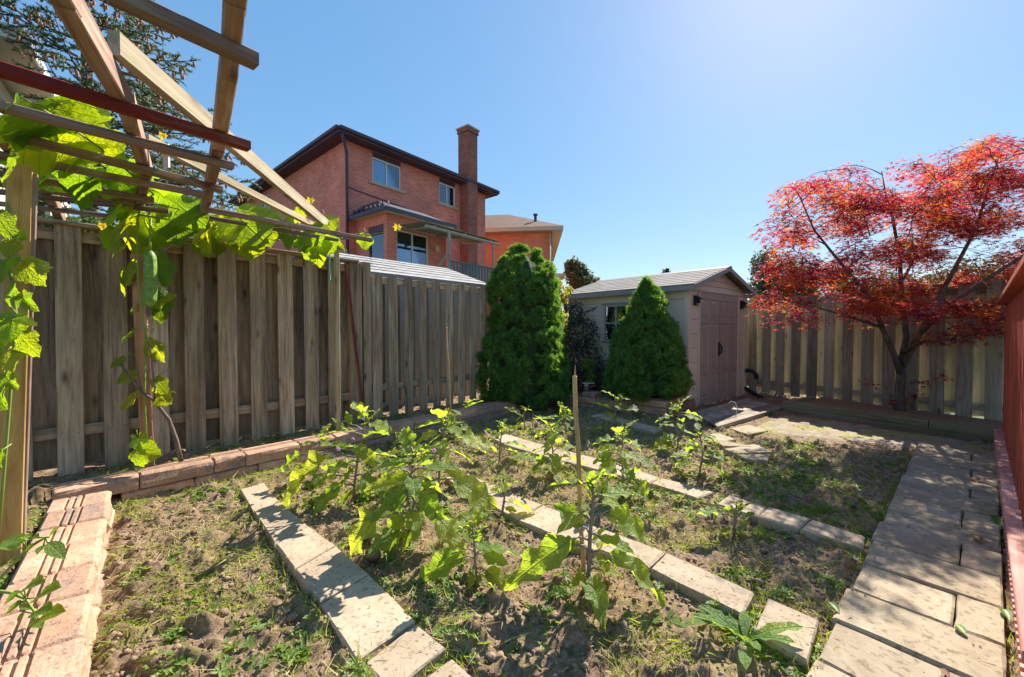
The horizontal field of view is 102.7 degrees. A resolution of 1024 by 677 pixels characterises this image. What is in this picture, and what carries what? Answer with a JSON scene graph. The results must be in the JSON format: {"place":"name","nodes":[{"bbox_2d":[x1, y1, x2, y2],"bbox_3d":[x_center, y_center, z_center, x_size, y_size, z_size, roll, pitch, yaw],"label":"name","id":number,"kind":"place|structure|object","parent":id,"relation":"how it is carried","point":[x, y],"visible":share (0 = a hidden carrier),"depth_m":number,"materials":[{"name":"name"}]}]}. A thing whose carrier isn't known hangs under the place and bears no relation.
{"place":"outdoors","nodes":[
{"label":"outdoors","id":0,"kind":"place"},
{"bbox_2d":[0,21,70,216],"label":"house","id":1,"kind":"structure","parent":0,"point":[8,88],"depth_m":6.12,"materials":[{"name":"white plastic"}]},
{"bbox_2d":[0,383,1019,676],"bbox_3d":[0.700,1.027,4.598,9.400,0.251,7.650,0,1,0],"label":"garden soil","id":2,"kind":"structure","parent":0,"point":[576,635],"depth_m":2.09,"materials":[{"name":"brown soil"}]},
{"bbox_2d":[0,525,65,627],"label":"tomato plant","id":3,"kind":"object","parent":2,"relation":"on","point":[48,610],"visible":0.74,"depth_m":1.42,"materials":[{"name":"green plant"}]},
{"bbox_2d":[0,491,114,676],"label":"retaining wall","id":4,"kind":"structure","parent":2,"relation":"on","point":[60,645],"depth_m":1.62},
{"bbox_2d":[130,254,154,467],"bbox_3d":[-2.780,0.212,3.085,0.058,1.677,0.117,1,2,42],"label":"wooden stake","id":5,"kind":"object","parent":2,"relation":"on","point":[138,338],"visible":0.42,"depth_m":3.06,"materials":[{"name":"brown wood"}]},
{"bbox_2d":[0,217,362,480],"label":"wooden fence","id":6,"kind":"object","parent":2,"relation":"on","point":[228,332],"visible":0.65,"depth_m":3.58,"materials":[{"name":"brown wood"}]},
{"bbox_2d":[0,0,372,565],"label":"trellis","id":7,"kind":"object","parent":2,"relation":"on","point":[21,193],"visible":0.7,"depth_m":1.85,"materials":[{"name":"brown wood"}]},
{"bbox_2d":[0,149,52,533],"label":"climbing vine","id":8,"kind":"object","parent":7,"relation":"attached to","point":[19,334],"visible":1,"depth_m":1.75,"materials":[{"name":"green plant"}]},
{"bbox_2d":[0,93,401,466],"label":"luffa vine","id":9,"kind":"object","parent":7,"relation":"attached to","point":[182,222],"visible":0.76,"depth_m":2.98,"materials":[{"name":"green plant"}]},
{"bbox_2d":[142,218,157,316],"bbox_3d":[-2.527,-0.497,2.856,0.086,0.695,0.081,0,1,0],"label":"luffa gourd","id":10,"kind":"object","parent":9,"relation":"hanging from","point":[150,288],"visible":1,"depth_m":2.84,"materials":[{"name":"green plant"}]},
{"bbox_2d":[120,344,183,461],"bbox_3d":[-2.604,0.470,2.951,0.419,0.868,0.073,0,1,-7],"label":"dead branch","id":11,"kind":"object","parent":9,"relation":"attached to","point":[173,433],"visible":0.98,"depth_m":2.96,"materials":[{"name":"brown wood"}]},
{"bbox_2d":[334,216,340,429],"bbox_3d":[-1.847,-0.121,4.328,0.045,2.320,0.045,1,2,42],"label":"wooden pole","id":12,"kind":"object","parent":7,"relation":"attached to","point":[337,327],"visible":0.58,"depth_m":4.32,"materials":[{"name":"brown wood"}]},
{"bbox_2d":[329,236,348,280],"bbox_3d":[-1.802,-0.834,4.255,0.239,0.468,0.039,0,1,13],"label":"garden string","id":13,"kind":"object","parent":12,"relation":"attached to","point":[329,260],"visible":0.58,"depth_m":4.28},
{"bbox_2d":[52,399,540,502],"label":"retaining wall","id":14,"kind":"structure","parent":2,"relation":"on","point":[151,480],"depth_m":3.36,"materials":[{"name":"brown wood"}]},
{"bbox_2d":[285,423,337,488],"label":"eggplant plant","id":15,"kind":"object","parent":2,"relation":"on","point":[316,478],"visible":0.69,"depth_m":3.16,"materials":[{"name":"green plant"}]},
{"bbox_2d":[280,401,396,515],"bbox_3d":[-1.210,0.796,2.806,0.805,0.774,0.480,0,1,0],"label":"eggplant plant","id":16,"kind":"object","parent":2,"relation":"on","point":[309,467],"visible":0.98,"depth_m":2.77,"materials":[{"name":"green plant"}]},
{"bbox_2d":[344,263,363,422],"bbox_3d":[-1.778,0.073,4.659,0.235,1.837,0.024,-1,2,-37],"label":"metal rod","id":17,"kind":"object","parent":2,"relation":"on","point":[353,331],"visible":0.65,"depth_m":4.64,"materials":[{"name":"metal"}]},
{"bbox_2d":[240,483,470,676],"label":"stepping path","id":18,"kind":"structure","parent":2,"relation":"on","point":[361,587],"depth_m":1.75,"materials":[{"name":"concrete"}]},
{"bbox_2d":[364,549,380,561],"bbox_3d":[-0.716,1.115,2.114,0.091,0.070,0.082,0,1,0],"label":"eggplant fruit","id":19,"kind":"object","parent":2,"relation":"on","point":[375,557],"visible":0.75,"depth_m":2.08,"materials":[{"name":"purple food"}]},
{"bbox_2d":[293,250,485,409],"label":"garden shed","id":20,"kind":"structure","parent":2,"relation":"on","point":[397,269],"depth_m":6.11,"materials":[{"name":"grey"}]},
{"bbox_2d":[388,429,406,455],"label":"eggplant plant","id":21,"kind":"object","parent":2,"relation":"on","point":[398,439],"visible":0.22,"depth_m":3.83,"materials":[{"name":"green plant"}]},
{"bbox_2d":[348,426,496,565],"bbox_3d":[-0.497,0.846,2.163,0.616,0.680,0.579,1,1,33],"label":"eggplant plant","id":22,"kind":"object","parent":2,"relation":"on","point":[472,489],"visible":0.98,"depth_m":2.15,"materials":[{"name":"green plant"}]},
{"bbox_2d":[379,408,496,483],"bbox_3d":[-0.579,0.826,3.109,0.839,0.656,0.468,-1,1,-29],"label":"eggplant plant","id":23,"kind":"object","parent":2,"relation":"on","point":[470,438],"visible":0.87,"depth_m":3.13,"materials":[{"name":"green plant"}]},
{"bbox_2d":[446,324,452,439],"bbox_3d":[-0.659,0.470,4.321,0.077,1.277,0.021,0,1,-19],"label":"bamboo stake","id":24,"kind":"object","parent":2,"relation":"on","point":[448,372],"visible":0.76,"depth_m":4.31,"materials":[{"name":"brown wood"}]},
{"bbox_2d":[439,399,482,445],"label":"eggplant plant","id":25,"kind":"object","parent":2,"relation":"on","point":[465,426],"visible":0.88,"depth_m":4.15,"materials":[{"name":"green plant"}]},
{"bbox_2d":[359,262,567,419],"bbox_3d":[0.041,0.085,6.827,0.112,2.040,5.430,1,2,42],"label":"wooden fence","id":26,"kind":"object","parent":2,"relation":"on","point":[393,386],"visible":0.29,"depth_m":5.33,"materials":[{"name":"brown wood"}]},
{"bbox_2d":[417,507,522,595],"bbox_3d":[-0.176,1.003,1.886,0.460,0.404,0.332,-1,1,-29],"label":"eggplant plant","id":27,"kind":"object","parent":2,"relation":"on","point":[443,562],"visible":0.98,"depth_m":1.91,"materials":[{"name":"green plant"}]},
{"bbox_2d":[0,386,981,676],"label":"ground cover","id":28,"kind":"object","parent":2,"relation":"on","point":[302,656],"visible":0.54,"depth_m":1.91,"materials":[{"name":"green plant"}]},
{"bbox_2d":[458,475,535,521],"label":"eggplant plant","id":29,"kind":"object","parent":2,"relation":"on","point":[504,485],"visible":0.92,"depth_m":2.57,"materials":[{"name":"green plant"}]},
{"bbox_2d":[0,386,1007,676],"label":"grass clippings","id":30,"kind":"object","parent":2,"relation":"on","point":[254,561],"depth_m":2.16,"materials":[{"name":"plant"}]},
{"bbox_2d":[482,419,535,464],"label":"eggplant plant","id":31,"kind":"object","parent":2,"relation":"on","point":[516,454],"visible":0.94,"depth_m":3.62,"materials":[{"name":"green plant"}]},
{"bbox_2d":[26,387,1015,676],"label":"grass","id":32,"kind":"structure","parent":2,"relation":"on","point":[490,533],"depth_m":2.34,"materials":[{"name":"green plant"}]},
{"bbox_2d":[476,243,572,410],"bbox_3d":[0.320,-0.217,6.263,1.259,2.565,1.665,1,2,42],"label":"spruce shrub","id":33,"kind":"object","parent":2,"relation":"on","point":[524,346],"visible":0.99,"depth_m":5.99,"materials":[{"name":"green plant"}]},
{"bbox_2d":[504,406,554,429],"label":"eggplant plant","id":34,"kind":"object","parent":2,"relation":"on","point":[512,409],"visible":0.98,"depth_m":4.92,"materials":[{"name":"green plant"}]},
{"bbox_2d":[524,412,584,481],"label":"eggplant plant","id":35,"kind":"object","parent":2,"relation":"on","point":[552,437],"visible":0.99,"depth_m":3.24,"materials":[{"name":"green plant"}]},
{"bbox_2d":[548,401,574,433],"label":"eggplant plant","id":36,"kind":"object","parent":2,"relation":"on","point":[561,413],"visible":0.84,"depth_m":4.69,"materials":[{"name":"green plant"}]},
{"bbox_2d":[557,276,573,339],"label":"privet shrub","id":37,"kind":"object","parent":2,"relation":"on","point":[568,291],"visible":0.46,"depth_m":6.90,"materials":[{"name":"yellow plant"}]},
{"bbox_2d":[572,365,585,591],"bbox_3d":[0.308,0.641,1.872,0.070,1.040,0.028,1,1,28],"label":"bamboo stake","id":38,"kind":"object","parent":2,"relation":"on","point":[578,465],"visible":0.84,"depth_m":1.86,"materials":[{"name":"brown wood"}]},
{"bbox_2d":[503,462,665,630],"bbox_3d":[0.346,0.841,1.802,0.622,0.681,0.487,-1,2,-37],"label":"eggplant plant","id":39,"kind":"object","parent":2,"relation":"on","point":[551,551],"visible":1,"depth_m":1.80,"materials":[{"name":"green plant"}]},
{"bbox_2d":[563,300,606,393],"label":"dark shrub","id":40,"kind":"object","parent":2,"relation":"on","point":[578,348],"visible":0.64,"depth_m":7.09,"materials":[{"name":"green plant"}]},
{"bbox_2d":[569,306,597,321],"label":"shrub sprig","id":41,"kind":"object","parent":40,"relation":"attached to","point":[591,309],"visible":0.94,"depth_m":7.10,"materials":[{"name":"green plant"}]},
{"bbox_2d":[581,390,643,435],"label":"eggplant plant","id":42,"kind":"object","parent":2,"relation":"on","point":[627,408],"visible":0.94,"depth_m":4.55,"materials":[{"name":"green plant"}]},
{"bbox_2d":[569,390,671,416],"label":"retaining wall","id":43,"kind":"structure","parent":2,"relation":"on","point":[656,403],"depth_m":5.82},
{"bbox_2d":[582,382,594,391],"bbox_3d":[1.197,0.785,6.438,0.180,0.185,0.100,0,1,0],"label":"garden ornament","id":44,"kind":"object","parent":43,"relation":"on","point":[586,387],"visible":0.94,"depth_m":6.41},
{"bbox_2d":[580,357,596,389],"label":"potted plant","id":45,"kind":"object","parent":43,"relation":"on","point":[592,377],"visible":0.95,"depth_m":6.51,"materials":[{"name":"green plant"}]},
{"bbox_2d":[591,419,657,500],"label":"eggplant plant","id":46,"kind":"object","parent":2,"relation":"on","point":[641,489],"visible":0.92,"depth_m":2.87,"materials":[{"name":"green plant"}]},
{"bbox_2d":[590,414,662,435],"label":"stepping path","id":47,"kind":"structure","parent":2,"relation":"on","point":[641,428],"depth_m":4.94,"materials":[{"name":"concrete"}]},
{"bbox_2d":[259,415,996,675],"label":"straw bits","id":48,"kind":"object","parent":2,"relation":"on","point":[683,559],"visible":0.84,"depth_m":1.99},
{"bbox_2d":[257,415,1000,676],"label":"soil crumbs","id":49,"kind":"object","parent":2,"relation":"on","point":[734,609],"visible":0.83,"depth_m":1.91,"materials":[{"name":"brown soil"}]},
{"bbox_2d":[445,474,818,670],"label":"stepping path","id":50,"kind":"structure","parent":2,"relation":"on","point":[680,573],"depth_m":1.89,"materials":[{"name":"concrete"}]},
{"bbox_2d":[601,276,695,403],"bbox_3d":[1.999,-0.011,6.013,1.371,1.849,1.423,0,1,0],"label":"spruce shrub","id":51,"kind":"object","parent":2,"relation":"on","point":[646,360],"visible":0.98,"depth_m":5.67,"materials":[{"name":"green plant"}]},
{"bbox_2d":[565,265,757,406],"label":"garden shed","id":52,"kind":"structure","parent":2,"relation":"on","point":[707,308],"depth_m":6.87,"materials":[{"name":"plastic"}]},
{"bbox_2d":[601,302,629,342],"bbox_3d":[1.784,-0.265,7.047,0.054,0.680,0.560,-1,2,-40],"label":"window","id":53,"kind":"structure","parent":52,"relation":"in","point":[613,312],"depth_m":7.13,"materials":[{"name":"clear glass"}]},
{"bbox_2d":[699,292,722,404],"bbox_3d":[3.164,0.151,6.538,0.717,1.750,0.103,-1,2,-40],"label":"door","id":54,"kind":"structure","parent":52,"relation":"in","point":[710,352],"depth_m":6.54,"materials":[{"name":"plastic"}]},
{"bbox_2d":[719,294,737,399],"bbox_3d":[3.692,0.141,7.026,0.708,1.750,0.045,-1,2,-40],"label":"door","id":55,"kind":"structure","parent":52,"relation":"in","point":[728,304],"depth_m":7.00,"materials":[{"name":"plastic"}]},
{"bbox_2d":[745,368,758,378],"bbox_3d":[4.328,0.639,7.436,0.277,0.194,0.085,1,2,41],"label":"drain pipe","id":56,"kind":"object","parent":52,"relation":"attached to","point":[754,373],"visible":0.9,"depth_m":7.38,"materials":[{"name":"black plastic"}]},
{"bbox_2d":[648,607,686,628],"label":"weed plant","id":57,"kind":"object","parent":2,"relation":"on","point":[669,615],"visible":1,"depth_m":1.68,"materials":[{"name":"green plant"}]},
{"bbox_2d":[658,395,683,403],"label":"retaining wall","id":58,"kind":"structure","parent":2,"relation":"on","point":[674,400],"depth_m":5.82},
{"bbox_2d":[652,395,701,448],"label":"eggplant plant","id":59,"kind":"object","parent":2,"relation":"on","point":[666,435],"visible":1,"depth_m":4.11,"materials":[{"name":"green plant"}]},
{"bbox_2d":[491,434,863,553],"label":"stepping path","id":60,"kind":"structure","parent":2,"relation":"on","point":[768,518],"depth_m":2.64,"materials":[{"name":"concrete"}]},
{"bbox_2d":[671,422,730,478],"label":"eggplant plant","id":61,"kind":"object","parent":2,"relation":"on","point":[712,453],"visible":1,"depth_m":3.30,"materials":[{"name":"green plant"}]},
{"bbox_2d":[685,605,718,631],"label":"weed plant","id":62,"kind":"object","parent":2,"relation":"on","point":[698,621],"visible":0.58,"depth_m":1.64,"materials":[{"name":"green plant"}]},
{"bbox_2d":[687,499,774,539],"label":"eggplant plant","id":63,"kind":"object","parent":2,"relation":"on","point":[740,508],"visible":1,"depth_m":2.35,"materials":[{"name":"green plant"}]},
{"bbox_2d":[695,398,782,430],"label":"wooden ramp","id":64,"kind":"structure","parent":2,"relation":"on","point":[718,417],"depth_m":5.66,"materials":[{"name":"grey wood"}]},
{"bbox_2d":[706,425,773,466],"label":"stepping path","id":65,"kind":"structure","parent":2,"relation":"on","point":[754,450],"depth_m":3.99,"materials":[{"name":"beige concrete"}]},
{"bbox_2d":[693,604,802,669],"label":"weed plant","id":66,"kind":"object","parent":2,"relation":"on","point":[768,631],"visible":0.94,"depth_m":1.55,"materials":[{"name":"green plant"}]},
{"bbox_2d":[744,386,763,397],"bbox_3d":[4.310,0.974,7.275,0.077,0.235,0.536,0,1,-13],"label":"drain pipe","id":67,"kind":"object","parent":2,"relation":"on","point":[750,391],"visible":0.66,"depth_m":7.28,"materials":[{"name":"black plastic"}]},
{"bbox_2d":[724,630,795,675],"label":"weed plant","id":68,"kind":"object","parent":2,"relation":"on","point":[783,666],"visible":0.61,"depth_m":1.49,"materials":[{"name":"green plant"}]},
{"bbox_2d":[758,415,993,450],"bbox_3d":[3.829,1.093,4.511,1.848,0.105,2.051,-1,2,-41],"label":"dirt strip","id":69,"kind":"object","parent":2,"relation":"on","point":[872,435],"visible":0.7,"depth_m":4.65,"materials":[{"name":"beige soil"}]},
{"bbox_2d":[746,279,1007,420],"bbox_3d":[5.343,0.160,6.056,0.112,1.783,6.892,-1,1,-26],"label":"wooden fence","id":70,"kind":"object","parent":2,"relation":"on","point":[835,358],"visible":0.51,"depth_m":6.05,"materials":[{"name":"brown wood"}]},
{"bbox_2d":[783,396,1000,442],"bbox_3d":[4.873,1.007,5.216,0.800,0.167,2.264,-1,1,-30],"label":"timber edging","id":71,"kind":"object","parent":2,"relation":"on","point":[920,425],"visible":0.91,"depth_m":4.94,"materials":[{"name":"brown wood"}]},
{"bbox_2d":[806,441,1006,676],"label":"garden path","id":72,"kind":"structure","parent":2,"relation":"on","point":[917,637],"depth_m":1.84,"materials":[{"name":"stone"}]},
{"bbox_2d":[827,601,839,613],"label":"fallen leaf","id":73,"kind":"object","parent":72,"relation":"on","point":[834,605],"visible":1,"depth_m":1.69,"materials":[{"name":"green plant"}]},
{"bbox_2d":[939,668,949,676],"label":"fallen leaf","id":74,"kind":"object","parent":72,"relation":"on","point":[945,672],"visible":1,"depth_m":1.36,"materials":[{"name":"plant"}]},
{"bbox_2d":[955,624,966,635],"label":"fallen leaf","id":75,"kind":"object","parent":72,"relation":"on","point":[962,628],"visible":1,"depth_m":1.56,"materials":[{"name":"green plant"}]},
{"bbox_2d":[970,477,979,482],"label":"fallen leaf","id":76,"kind":"object","parent":72,"relation":"on","point":[976,479],"visible":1,"depth_m":3.11,"materials":[{"name":"brown plant"}]},
{"bbox_2d":[971,534,982,542],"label":"fallen leaf","id":77,"kind":"object","parent":72,"relation":"on","point":[979,538],"visible":1,"depth_m":2.24,"materials":[{"name":"brown plant"}]},
{"bbox_2d":[990,514,1002,529],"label":"fallen leaf","id":78,"kind":"object","parent":72,"relation":"on","point":[997,520],"visible":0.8,"depth_m":2.45,"materials":[{"name":"green plant"}]},
{"bbox_2d":[998,607,1012,620],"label":"fallen leaf","id":79,"kind":"object","parent":72,"relation":"on","point":[1008,613],"visible":1,"depth_m":1.64,"materials":[{"name":"green plant"}]},
{"bbox_2d":[993,255,1023,676],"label":"wooden fence","id":80,"kind":"object","parent":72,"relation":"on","point":[1008,440],"visible":1,"depth_m":2.51,"materials":[{"name":"red wood"}]},
{"bbox_2d":[0,0,1023,310],"label":"sky","id":81,"kind":"structure","parent":0,"point":[658,134],"materials":[{"name":"blue"}]},
{"bbox_2d":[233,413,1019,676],"bbox_3d":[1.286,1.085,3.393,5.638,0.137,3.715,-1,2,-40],"label":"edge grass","id":82,"kind":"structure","parent":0,"point":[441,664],"depth_m":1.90,"materials":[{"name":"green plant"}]},
{"bbox_2d":[487,330,983,418],"bbox_3d":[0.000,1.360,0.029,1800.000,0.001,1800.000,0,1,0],"label":"ground","id":83,"kind":"structure","parent":0,"point":[953,413],"depth_m":6.82,"materials":[{"name":"brown soil"}]},
{"bbox_2d":[37,213,194,237],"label":"leafy hedge","id":84,"kind":"object","parent":83,"relation":"on","point":[84,220],"visible":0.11,"depth_m":4.46,"materials":[{"name":"green plant"}]},
{"bbox_2d":[0,0,279,254],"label":"spruce tree","id":85,"kind":"object","parent":83,"relation":"on","point":[85,79],"visible":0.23,"depth_m":5.59,"materials":[{"name":"green plant"}]},
{"bbox_2d":[228,124,499,281],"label":"brick house","id":86,"kind":"structure","parent":83,"relation":"on","point":[355,182],"depth_m":15.14,"materials":[{"name":"red brick"}]},
{"bbox_2d":[369,231,400,261],"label":"window","id":87,"kind":"structure","parent":86,"relation":"in","point":[376,250],"depth_m":13.63,"materials":[{"name":"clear glass"}]},
{"bbox_2d":[369,157,404,193],"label":"window","id":88,"kind":"structure","parent":86,"relation":"in","point":[385,174],"depth_m":15.24,"materials":[{"name":"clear glass"}]},
{"bbox_2d":[397,229,427,264],"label":"window","id":89,"kind":"structure","parent":86,"relation":"in","point":[414,247],"depth_m":14.27,"materials":[{"name":"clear glass"}]},
{"bbox_2d":[437,182,458,209],"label":"window","id":90,"kind":"structure","parent":86,"relation":"in","point":[446,192],"depth_m":17.58,"materials":[{"name":"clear glass"}]},
{"bbox_2d":[397,221,499,270],"bbox_3d":[-2.120,-1.405,14.216,1.556,4.605,3.500,1,2,38],"label":"patio canopy","id":91,"kind":"object","parent":83,"relation":"on","point":[445,232],"visible":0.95,"depth_m":13.73,"materials":[{"name":"grey metal"}]},
{"bbox_2d":[450,260,492,297],"bbox_3d":[-1.279,-1.933,14.105,0.050,1.225,2.365,1,2,38],"label":"deck guardrail","id":92,"kind":"object","parent":91,"relation":"attached to","point":[467,264],"visible":0.29,"depth_m":14.00,"materials":[{"name":"grey metal"}]},
{"bbox_2d":[485,213,564,330],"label":"brick house","id":93,"kind":"structure","parent":83,"relation":"on","point":[506,230],"depth_m":22.22,"materials":[{"name":"brown brick"}]},
{"bbox_2d":[563,255,600,289],"bbox_3d":[4.449,-2.282,25.902,2.613,5.880,1.638,0,1,0],"label":"leafy tree","id":94,"kind":"object","parent":83,"relation":"on","point":[577,276],"visible":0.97,"depth_m":25.65,"materials":[{"name":"green plant"}]},
{"bbox_2d":[662,268,669,272],"bbox_3d":[11.384,-2.316,29.968,1.235,5.771,0.763,0,1,0],"label":"leafy tree","id":95,"kind":"object","parent":83,"relation":"on","point":[666,270],"visible":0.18,"depth_m":29.82,"materials":[{"name":"green plant"}]},
{"bbox_2d":[747,247,854,296],"bbox_3d":[7.385,-0.691,10.512,2.598,3.344,1.476,0,1,0],"label":"leafy tree","id":96,"kind":"object","parent":83,"relation":"on","point":[762,285],"visible":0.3,"depth_m":10.28,"materials":[{"name":"green plant"}]},
{"bbox_2d":[833,255,1015,291],"bbox_3d":[10.117,-0.463,9.521,5.130,2.929,1.903,0,1,0],"label":"leafy tree","id":97,"kind":"object","parent":83,"relation":"on","point":[945,271],"visible":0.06,"depth_m":9.22,"materials":[{"name":"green plant"}]},
{"bbox_2d":[803,397,1001,429],"bbox_3d":[5.055,0.958,5.290,1.010,0.001,2.220,-1,1,-30],"label":"planting strip","id":98,"kind":"object","parent":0,"point":[958,419],"visible":0.67,"depth_m":5.24,"materials":[{"name":"soil"}]},
{"bbox_2d":[745,129,1023,410],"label":"maple tree","id":99,"kind":"object","parent":98,"relation":"on","point":[964,225],"visible":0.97,"depth_m":4.72,"materials":[{"name":"red plant"}]}
]}

